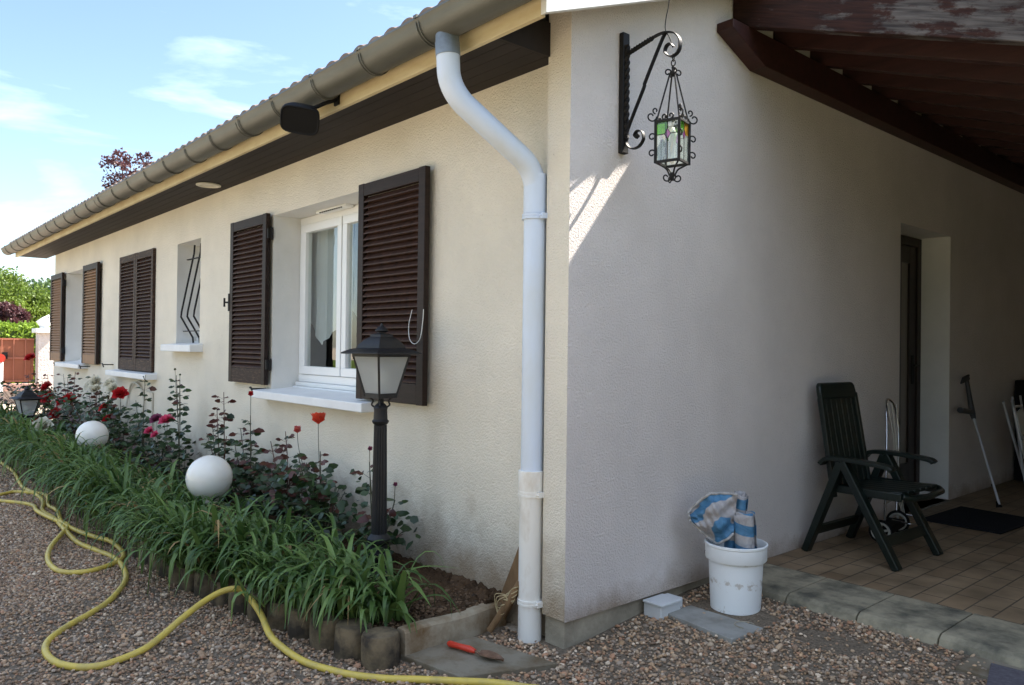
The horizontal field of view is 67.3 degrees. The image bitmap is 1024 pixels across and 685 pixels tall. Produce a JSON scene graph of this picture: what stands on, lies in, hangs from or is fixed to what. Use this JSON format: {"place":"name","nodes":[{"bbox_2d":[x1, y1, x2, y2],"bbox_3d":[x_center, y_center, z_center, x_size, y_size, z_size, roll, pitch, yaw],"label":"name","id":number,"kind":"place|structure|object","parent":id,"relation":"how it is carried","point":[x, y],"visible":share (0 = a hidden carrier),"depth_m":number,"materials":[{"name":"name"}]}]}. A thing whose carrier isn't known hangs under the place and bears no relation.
{"place":"outdoors","nodes":[
{"label":"outdoors","id":0,"kind":"place"},
{"bbox_2d":[3,403,46,413],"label":"path","id":1,"kind":"structure","parent":0,"point":[14,405],"depth_m":15.22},
{"bbox_2d":[0,390,52,403],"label":"soil","id":2,"kind":"structure","parent":0,"point":[4,396],"depth_m":18.29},
{"bbox_2d":[0,354,5,391],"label":"marker post","id":3,"kind":"object","parent":2,"relation":"on","point":[2,358],"visible":0.76,"depth_m":19.48,"materials":[{"name":"white paint"}]},
{"bbox_2d":[32,315,53,389],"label":"gate pillar","id":4,"kind":"structure","parent":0,"point":[44,364],"depth_m":20.91,"materials":[{"name":"white paint"}]},
{"bbox_2d":[0,338,33,381],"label":"gate","id":5,"kind":"structure","parent":4,"relation":"attached to","point":[16,366],"depth_m":20.68,"materials":[{"name":"paint"}]},
{"bbox_2d":[0,0,439,289],"label":"sky","id":6,"kind":"structure","parent":0,"point":[82,81],"materials":[{"name":"blue"}]},
{"bbox_2d":[9,410,500,628],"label":"soil","id":7,"kind":"structure","parent":0,"point":[431,575],"depth_m":3.83,"materials":[{"name":"brown soil"}]},
{"bbox_2d":[9,386,44,417],"bbox_3d":[-5.843,0.885,9.263,0.292,0.735,0.292,0,-1,41],"label":"lamp post","id":8,"kind":"object","parent":7,"relation":"on","point":[27,399],"visible":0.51,"depth_m":9.22,"materials":[{"name":"metal"}]},
{"bbox_2d":[0,353,58,414],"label":"rose bush","id":9,"kind":"object","parent":7,"relation":"on","point":[29,356],"visible":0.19,"depth_m":11.06,"materials":[{"name":"green plant"}]},
{"bbox_2d":[10,416,73,439],"bbox_3d":[-5.143,1.027,8.464,0.736,0.438,1.344,1,-1,-41],"label":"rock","id":10,"kind":"object","parent":7,"relation":"on","point":[46,425],"visible":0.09,"depth_m":8.39,"materials":[{"name":"grey stone"}]},
{"bbox_2d":[5,374,87,425],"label":"rose bush","id":11,"kind":"object","parent":7,"relation":"on","point":[44,387],"visible":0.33,"depth_m":10.11,"materials":[{"name":"green plant"}]},
{"bbox_2d":[31,372,108,435],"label":"rose bush","id":12,"kind":"object","parent":7,"relation":"on","point":[51,410],"visible":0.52,"depth_m":9.31,"materials":[{"name":"green plant"}]},
{"bbox_2d":[75,421,108,451],"bbox_3d":[-3.888,0.993,7.122,0.278,0.538,0.278,1,-1,-41],"label":"globe lamp","id":13,"kind":"object","parent":7,"relation":"on","point":[94,430],"visible":0.73,"depth_m":7.03,"materials":[{"name":"white plastic"}]},
{"bbox_2d":[63,375,129,442],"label":"rose bush","id":14,"kind":"object","parent":7,"relation":"on","point":[93,383],"visible":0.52,"depth_m":8.44,"materials":[{"name":"green plant"}]},
{"bbox_2d":[85,386,153,458],"bbox_3d":[-4.031,0.834,7.905,0.685,0.791,1.123,1,-1,-41],"label":"rose bush","id":15,"kind":"object","parent":7,"relation":"on","point":[112,415],"visible":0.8,"depth_m":7.82,"materials":[{"name":"green plant"}]},
{"bbox_2d":[122,375,161,466],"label":"rose bush","id":16,"kind":"object","parent":7,"relation":"on","point":[143,435],"visible":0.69,"depth_m":7.28,"materials":[{"name":"green plant"}]},
{"bbox_2d":[127,413,194,479],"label":"rose bush","id":17,"kind":"object","parent":7,"relation":"on","point":[164,418],"visible":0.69,"depth_m":6.77,"materials":[{"name":"green plant"}]},
{"bbox_2d":[1,410,360,575],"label":"dry strappy leaves","id":18,"kind":"object","parent":7,"relation":"on","point":[218,523],"visible":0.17,"depth_m":4.66,"materials":[{"name":"green plant"}]},
{"bbox_2d":[148,368,214,482],"bbox_3d":[-2.792,0.727,6.490,0.537,1.014,0.731,3,-2,-80],"label":"rose bush","id":19,"kind":"object","parent":7,"relation":"on","point":[179,434],"visible":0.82,"depth_m":6.51,"materials":[{"name":"green plant"}]},
{"bbox_2d":[0,401,397,642],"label":"strappy leaves","id":20,"kind":"object","parent":7,"relation":"on","point":[101,470],"visible":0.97,"depth_m":4.31,"materials":[{"name":"green plant"}]},
{"bbox_2d":[185,455,232,504],"bbox_3d":[-1.953,0.999,4.961,0.288,0.543,0.288,1,-1,-41],"label":"globe lamp","id":21,"kind":"object","parent":7,"relation":"on","point":[210,476],"visible":0.87,"depth_m":4.86,"materials":[{"name":"white plastic"}]},
{"bbox_2d":[199,392,263,508],"bbox_3d":[-2.160,0.806,5.815,0.545,0.863,0.776,1,-1,-41],"label":"rose bush","id":22,"kind":"object","parent":7,"relation":"on","point":[218,440],"visible":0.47,"depth_m":5.82,"materials":[{"name":"green plant"}]},
{"bbox_2d":[222,391,277,514],"bbox_3d":[-1.854,0.790,5.482,0.478,0.897,0.704,1,-1,-41],"label":"rose bush","id":23,"kind":"object","parent":7,"relation":"on","point":[243,466],"visible":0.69,"depth_m":5.44,"materials":[{"name":"green plant"}]},
{"bbox_2d":[239,431,322,526],"bbox_3d":[-1.458,0.909,5.041,0.718,0.663,0.440,0,0,35],"label":"rose bush","id":24,"kind":"object","parent":7,"relation":"on","point":[285,493],"visible":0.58,"depth_m":5.01,"materials":[{"name":"green plant"}]},
{"bbox_2d":[275,412,369,545],"bbox_3d":[-1.152,0.838,4.653,0.568,0.839,0.814,1,-1,-62],"label":"rose bush","id":25,"kind":"object","parent":7,"relation":"on","point":[322,495],"visible":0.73,"depth_m":4.63,"materials":[{"name":"green plant"}]},
{"bbox_2d":[255,533,459,633],"bbox_3d":[-0.723,1.048,3.403,0.735,0.335,0.942,1,-1,-41],"label":"strap leaf plant","id":26,"kind":"object","parent":7,"relation":"on","point":[335,587],"visible":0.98,"depth_m":3.31,"materials":[{"name":"green plant"}]},
{"bbox_2d":[331,446,420,560],"bbox_3d":[-0.771,0.908,4.247,0.444,0.672,0.730,1,-1,-41],"label":"rose bush","id":27,"kind":"object","parent":7,"relation":"on","point":[392,516],"visible":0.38,"depth_m":4.16,"materials":[{"name":"green plant"}]},
{"bbox_2d":[341,323,421,581],"bbox_3d":[-0.675,0.580,3.938,0.292,1.360,0.292,0,-1,41],"label":"lamp post","id":28,"kind":"object","parent":7,"relation":"on","point":[381,357],"visible":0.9,"depth_m":3.90,"materials":[{"name":"metal"}]},
{"bbox_2d":[347,554,497,627],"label":"soil clods","id":29,"kind":"object","parent":7,"relation":"on","point":[419,607],"visible":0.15,"depth_m":3.52,"materials":[{"name":"brown soil"}]},
{"bbox_2d":[51,419,517,631],"bbox_3d":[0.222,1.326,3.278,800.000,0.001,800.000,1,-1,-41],"label":"gravel ground","id":30,"kind":"structure","parent":0,"point":[511,627],"depth_m":3.59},
{"bbox_2d":[0,301,32,323],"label":"purple shrub","id":31,"kind":"object","parent":30,"relation":"on","point":[12,313],"visible":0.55,"depth_m":25.20,"materials":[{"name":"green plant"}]},
{"bbox_2d":[3,383,38,390],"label":"wall","id":32,"kind":"structure","parent":30,"relation":"on","point":[19,385],"depth_m":20.15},
{"bbox_2d":[0,320,49,383],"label":"hedge","id":33,"kind":"object","parent":30,"relation":"on","point":[8,329],"visible":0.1,"depth_m":22.69,"materials":[{"name":"green plant"}]},
{"bbox_2d":[0,266,50,324],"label":"broadleaf tree","id":34,"kind":"object","parent":30,"relation":"on","point":[35,303],"visible":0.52,"depth_m":31.00,"materials":[{"name":"green plant"}]},
{"bbox_2d":[0,266,54,301],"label":"broadleaf tree","id":35,"kind":"object","parent":30,"relation":"on","point":[45,283],"visible":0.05,"depth_m":40.42,"materials":[{"name":"green plant"}]},
{"bbox_2d":[98,148,152,188],"bbox_3d":[-8.431,-1.460,17.055,1.568,5.757,1.486,1,-1,-41],"label":"purple plum tree","id":36,"kind":"object","parent":30,"relation":"on","point":[117,161],"visible":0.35,"depth_m":16.79,"materials":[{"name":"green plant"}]},
{"bbox_2d":[499,547,518,618],"bbox_3d":[-0.015,1.123,3.575,0.020,0.404,0.209,1,-1,-41],"label":"wooden board","id":37,"kind":"object","parent":30,"relation":"on","point":[511,580],"visible":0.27,"depth_m":3.55,"materials":[{"name":"brown wood"}]},
{"bbox_2d":[1,0,1023,648],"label":"house","id":38,"kind":"structure","parent":30,"relation":"on","point":[619,368],"depth_m":4.22,"materials":[{"name":"paint"}]},
{"bbox_2d":[55,357,87,368],"bbox_3d":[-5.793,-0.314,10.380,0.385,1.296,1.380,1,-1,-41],"label":"window sill","id":39,"kind":"structure","parent":38,"relation":"in","point":[69,364],"depth_m":10.16,"materials":[{"name":"plastic"}]},
{"bbox_2d":[105,369,156,379],"bbox_3d":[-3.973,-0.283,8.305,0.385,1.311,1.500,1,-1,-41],"label":"window sill","id":40,"kind":"structure","parent":38,"relation":"in","point":[133,374],"depth_m":8.01,"materials":[{"name":"plastic"}]},
{"bbox_2d":[125,381,144,428],"bbox_3d":[-4.003,0.663,8.163,0.042,0.502,0.622,1,-1,-41],"label":"hose coil","id":41,"kind":"object","parent":38,"relation":"attached to","point":[141,390],"visible":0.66,"depth_m":8.15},
{"bbox_2d":[146,389,152,453],"bbox_3d":[-3.679,0.884,7.796,0.163,0.810,0.022,0,-1,45],"label":"water pipe","id":42,"kind":"object","parent":38,"relation":"attached to","point":[151,424],"visible":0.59,"depth_m":7.74,"materials":[{"name":"grey metal"}]},
{"bbox_2d":[160,243,202,351],"bbox_3d":[-2.904,-0.420,7.088,0.385,1.008,0.800,1,-1,-41],"label":"window","id":43,"kind":"structure","parent":38,"relation":"in","point":[194,346],"depth_m":7.06,"materials":[{"name":"plastic"}]},
{"bbox_2d":[280,95,339,135],"bbox_3d":[-1.074,-1.225,4.093,0.306,0.239,0.159,1,0,-13],"label":"floodlight","id":44,"kind":"object","parent":38,"relation":"attached to","point":[299,118],"visible":0.93,"depth_m":4.06,"materials":[{"name":"black metal"}]},
{"bbox_2d":[251,204,377,412],"bbox_3d":[-1.244,-0.262,5.192,0.385,1.343,1.580,1,-1,-41],"label":"window","id":45,"kind":"structure","parent":38,"relation":"in","point":[325,387],"depth_m":5.32,"materials":[{"name":"plastic"}]},
{"bbox_2d":[311,228,337,344],"bbox_3d":[-1.378,-0.448,5.686,0.018,0.938,0.764,1,-1,-41],"label":"curtain","id":46,"kind":"object","parent":38,"relation":"hanging from","point":[324,286],"visible":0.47,"depth_m":5.69,"materials":[{"name":"white fabric"}]},
{"bbox_2d":[353,223,357,315],"bbox_3d":[-0.877,-0.445,5.114,0.018,0.939,0.724,1,-1,-41],"label":"curtain","id":47,"kind":"object","parent":38,"relation":"hanging from","point":[355,257],"visible":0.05,"depth_m":5.37,"materials":[{"name":"white fabric"}]},
{"bbox_2d":[408,309,423,343],"bbox_3d":[-0.519,-0.084,4.128,0.018,0.188,0.132,1,-1,-45],"label":"cord","id":48,"kind":"object","parent":38,"relation":"attached to","point":[421,328],"visible":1,"depth_m":4.11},
{"bbox_2d":[618,31,681,154],"bbox_3d":[0.608,-1.132,3.390,0.044,0.548,0.325,1,-1,-41],"label":"wall bracket","id":49,"kind":"object","parent":38,"relation":"attached to","point":[625,53],"depth_m":3.48,"materials":[{"name":"metal"}]},
{"bbox_2d":[665,0,672,47],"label":"lamp wire","id":50,"kind":"object","parent":49,"relation":"attached to","point":[665,21],"visible":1,"depth_m":3.33,"materials":[{"name":"metal"}]},
{"bbox_2d":[647,53,697,182],"bbox_3d":[0.689,-0.963,3.296,0.163,0.554,0.163,0,0,35],"label":"hanging lantern","id":51,"kind":"object","parent":49,"relation":"hanging from","point":[666,133],"visible":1,"depth_m":3.28,"materials":[{"name":"metal"}]},
{"bbox_2d":[717,0,1023,193],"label":"carport","id":52,"kind":"object","parent":38,"relation":"attached to","point":[955,68],"visible":1,"depth_m":4.19,"materials":[{"name":"wood"}]},
{"bbox_2d":[898,235,951,516],"bbox_3d":[3.036,0.215,5.941,0.950,2.130,0.360,1,-1,-41],"label":"door","id":53,"kind":"structure","parent":38,"relation":"in","point":[911,248],"depth_m":6.19,"materials":[{"name":"brown wood"}]},
{"bbox_2d":[762,563,1023,668],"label":"terrace step","id":54,"kind":"object","parent":30,"relation":"on","point":[970,634],"visible":0.5,"depth_m":3.44,"materials":[{"name":"concrete"}]},
{"bbox_2d":[0,464,986,684],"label":"gravel bed","id":55,"kind":"object","parent":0,"point":[765,618],"visible":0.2,"depth_m":3.23,"materials":[{"name":"gravel"}]},
{"bbox_2d":[102,520,110,536],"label":"edging log","id":56,"kind":"object","parent":55,"relation":"on","point":[106,534],"visible":0.02,"depth_m":5.12,"materials":[{"name":"wood"}]},
{"bbox_2d":[109,523,115,538],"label":"edging log","id":57,"kind":"object","parent":55,"relation":"on","point":[110,534],"visible":0.03,"depth_m":5.00,"materials":[{"name":"wood"}]},
{"bbox_2d":[115,527,123,545],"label":"edging log","id":58,"kind":"object","parent":55,"relation":"on","point":[119,540],"depth_m":4.87,"materials":[{"name":"wood"}]},
{"bbox_2d":[123,536,132,552],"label":"edging log","id":59,"kind":"object","parent":55,"relation":"on","point":[126,543],"visible":0.08,"depth_m":4.75,"materials":[{"name":"wood"}]},
{"bbox_2d":[131,534,141,558],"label":"edging log","id":60,"kind":"object","parent":55,"relation":"on","point":[133,554],"visible":0.1,"depth_m":4.63,"materials":[{"name":"wood"}]},
{"bbox_2d":[140,541,148,564],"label":"edging log","id":61,"kind":"object","parent":55,"relation":"on","point":[146,561],"visible":0.06,"depth_m":4.50,"materials":[{"name":"wood"}]},
{"bbox_2d":[149,554,158,570],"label":"edging log","id":62,"kind":"object","parent":55,"relation":"on","point":[155,566],"visible":0.07,"depth_m":4.38,"materials":[{"name":"wood"}]},
{"bbox_2d":[158,559,168,577],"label":"edging log","id":63,"kind":"object","parent":55,"relation":"on","point":[162,574],"visible":0.09,"depth_m":4.26,"materials":[{"name":"wood"}]},
{"bbox_2d":[168,559,178,584],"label":"edging log","id":64,"kind":"object","parent":55,"relation":"on","point":[175,577],"visible":0.09,"depth_m":4.13,"materials":[{"name":"wood"}]},
{"bbox_2d":[179,564,195,592],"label":"edging log","id":65,"kind":"object","parent":55,"relation":"on","point":[190,585],"visible":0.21,"depth_m":4.01,"materials":[{"name":"wood"}]},
{"bbox_2d":[194,568,218,598],"bbox_3d":[-1.560,1.271,3.980,0.158,0.183,0.158,0,-1,-2],"label":"edging log","id":66,"kind":"object","parent":55,"relation":"on","point":[204,590],"visible":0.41,"depth_m":3.91,"materials":[{"name":"wood"}]},
{"bbox_2d":[210,575,237,606],"bbox_3d":[-1.433,1.274,3.873,0.158,0.183,0.158,-1,0,39],"label":"edging log","id":67,"kind":"object","parent":55,"relation":"on","point":[221,600],"visible":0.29,"depth_m":3.80,"materials":[{"name":"wood"}]},
{"bbox_2d":[228,582,259,614],"bbox_3d":[-1.306,1.275,3.768,0.158,0.183,0.158,0,1,-9],"label":"edging log","id":68,"kind":"object","parent":55,"relation":"on","point":[239,606],"visible":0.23,"depth_m":3.69,"materials":[{"name":"wood"}]},
{"bbox_2d":[247,588,268,622],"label":"edging log","id":69,"kind":"object","parent":55,"relation":"on","point":[252,615],"visible":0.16,"depth_m":3.59,"materials":[{"name":"wood"}]},
{"bbox_2d":[267,595,288,631],"bbox_3d":[-1.051,1.272,3.557,0.158,0.183,0.158,0,1,-25],"label":"edging log","id":70,"kind":"object","parent":55,"relation":"on","point":[276,621],"visible":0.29,"depth_m":3.48,"materials":[{"name":"wood"}]},
{"bbox_2d":[287,603,320,640],"bbox_3d":[-0.925,1.272,3.451,0.158,0.183,0.158,1,0,12],"label":"edging log","id":71,"kind":"object","parent":55,"relation":"on","point":[297,629],"visible":0.32,"depth_m":3.38,"materials":[{"name":"wood"}]},
{"bbox_2d":[309,610,345,650],"bbox_3d":[-0.799,1.273,3.344,0.158,0.183,0.158,0,1,-43],"label":"edging log","id":72,"kind":"object","parent":55,"relation":"on","point":[327,634],"visible":0.47,"depth_m":3.27,"materials":[{"name":"wood"}]},
{"bbox_2d":[334,618,371,660],"bbox_3d":[-0.670,1.273,3.241,0.158,0.183,0.158,3,-1,-34],"label":"edging log","id":73,"kind":"object","parent":55,"relation":"on","point":[347,639],"visible":0.71,"depth_m":3.17,"materials":[{"name":"concrete"}]},
{"bbox_2d":[361,626,399,670],"bbox_3d":[-0.538,1.274,3.145,0.158,0.183,0.158,1,-1,-35],"label":"edging log","id":74,"kind":"object","parent":55,"relation":"on","point":[380,648],"visible":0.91,"depth_m":3.08,"materials":[{"name":"concrete"}]},
{"bbox_2d":[397,599,505,655],"bbox_3d":[-0.255,1.277,3.413,0.070,0.169,0.608,0,-1,44],"label":"kerb stone","id":75,"kind":"object","parent":55,"relation":"on","point":[473,621],"visible":0.54,"depth_m":3.35,"materials":[{"name":"concrete"}]},
{"bbox_2d":[400,637,556,677],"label":"paving slab","id":76,"kind":"structure","parent":55,"relation":"on","point":[441,659],"depth_m":3.13,"materials":[{"name":"grey concrete"}]},
{"bbox_2d":[447,640,503,661],"bbox_3d":[-0.152,1.276,3.183,0.290,0.029,0.064,0,0,35],"label":"trowel","id":77,"kind":"object","parent":76,"relation":"on","point":[484,653],"visible":1,"depth_m":3.18,"materials":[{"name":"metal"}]},
{"bbox_2d":[643,593,681,619],"bbox_3d":[0.723,1.263,3.640,0.192,0.104,0.114,1,-1,-41],"label":"vent box","id":78,"kind":"object","parent":55,"relation":"on","point":[660,606],"visible":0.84,"depth_m":3.60,"materials":[{"name":"plastic"}]},
{"bbox_2d":[668,605,762,643],"bbox_3d":[0.977,1.308,3.544,0.376,0.098,0.406,1,0,-34],"label":"slab","id":79,"kind":"object","parent":55,"relation":"on","point":[729,629],"visible":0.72,"depth_m":3.46,"materials":[{"name":"concrete"}]},
{"bbox_2d":[704,537,767,615],"bbox_3d":[1.065,1.106,3.664,0.292,0.317,0.292,1,-1,-41],"label":"bucket","id":80,"kind":"object","parent":79,"relation":"on","point":[735,578],"visible":0.92,"depth_m":3.56,"materials":[{"name":"plastic"}]},
{"bbox_2d":[687,491,756,548],"bbox_3d":[0.999,0.962,3.666,0.324,0.499,0.131,1,0,7],"label":"parasol","id":81,"kind":"object","parent":80,"relation":"in","point":[728,519],"visible":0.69,"depth_m":3.64,"materials":[{"name":"blue fabric"}]},
{"bbox_2d":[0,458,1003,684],"bbox_3d":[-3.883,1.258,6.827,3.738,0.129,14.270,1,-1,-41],"label":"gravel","id":82,"kind":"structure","parent":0,"point":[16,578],"depth_m":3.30,"materials":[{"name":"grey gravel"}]},
{"bbox_2d":[0,461,535,684],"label":"garden hose","id":83,"kind":"object","parent":82,"relation":"on","point":[51,659],"visible":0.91,"depth_m":3.37,"materials":[{"name":"yellow rubber"}]},
{"bbox_2d":[487,580,518,632],"bbox_3d":[-0.032,1.177,3.433,0.159,0.240,0.048,1,0,7],"label":"stick","id":84,"kind":"object","parent":82,"relation":"on","point":[512,593],"visible":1,"depth_m":3.42,"materials":[{"name":"brown wood"}]},
{"bbox_2d":[765,479,1023,624],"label":"terrace","id":85,"kind":"structure","parent":0,"point":[972,571],"depth_m":4.28,"materials":[{"name":"tile"}]},
{"bbox_2d":[801,382,944,571],"bbox_3d":[2.124,0.740,4.481,0.586,0.992,0.609,1,-1,-39],"label":"garden chair","id":86,"kind":"object","parent":85,"relation":"on","point":[846,461],"visible":1,"depth_m":4.50,"materials":[{"name":"plastic"}]},
{"bbox_2d":[868,398,916,541],"bbox_3d":[2.469,0.800,4.923,0.234,0.864,0.614,0,-1,41],"label":"luggage trolley","id":87,"kind":"object","parent":85,"relation":"on","point":[889,524],"visible":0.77,"depth_m":4.97,"materials":[{"name":"silver metal"}]},
{"bbox_2d":[925,506,1023,533],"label":"doormat","id":88,"kind":"object","parent":85,"relation":"on","point":[981,520],"visible":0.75,"depth_m":5.36,"materials":[{"name":"black rubber"}]},
{"bbox_2d":[957,374,1001,506],"bbox_3d":[3.643,0.762,6.075,0.219,1.014,0.431,1,0,1],"label":"crutch","id":89,"kind":"object","parent":85,"relation":"on","point":[970,411],"visible":1,"depth_m":6.14,"materials":[{"name":"metal"}]},
{"bbox_2d":[1014,380,1023,480],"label":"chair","id":90,"kind":"object","parent":85,"relation":"on","point":[1019,390],"visible":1,"depth_m":7.12,"materials":[{"name":"green plastic"}]},
{"bbox_2d":[956,655,1023,678],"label":"pavement","id":91,"kind":"structure","parent":0,"point":[977,670],"depth_m":2.97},
{"bbox_2d":[986,663,1023,684],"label":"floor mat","id":92,"kind":"object","parent":91,"relation":"on","point":[1000,675],"visible":1,"depth_m":2.85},
{"bbox_2d":[1002,395,1023,479],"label":"step stool","id":93,"kind":"object","parent":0,"point":[1019,418],"visible":1,"depth_m":6.34,"materials":[{"name":"metal"}]}
]}

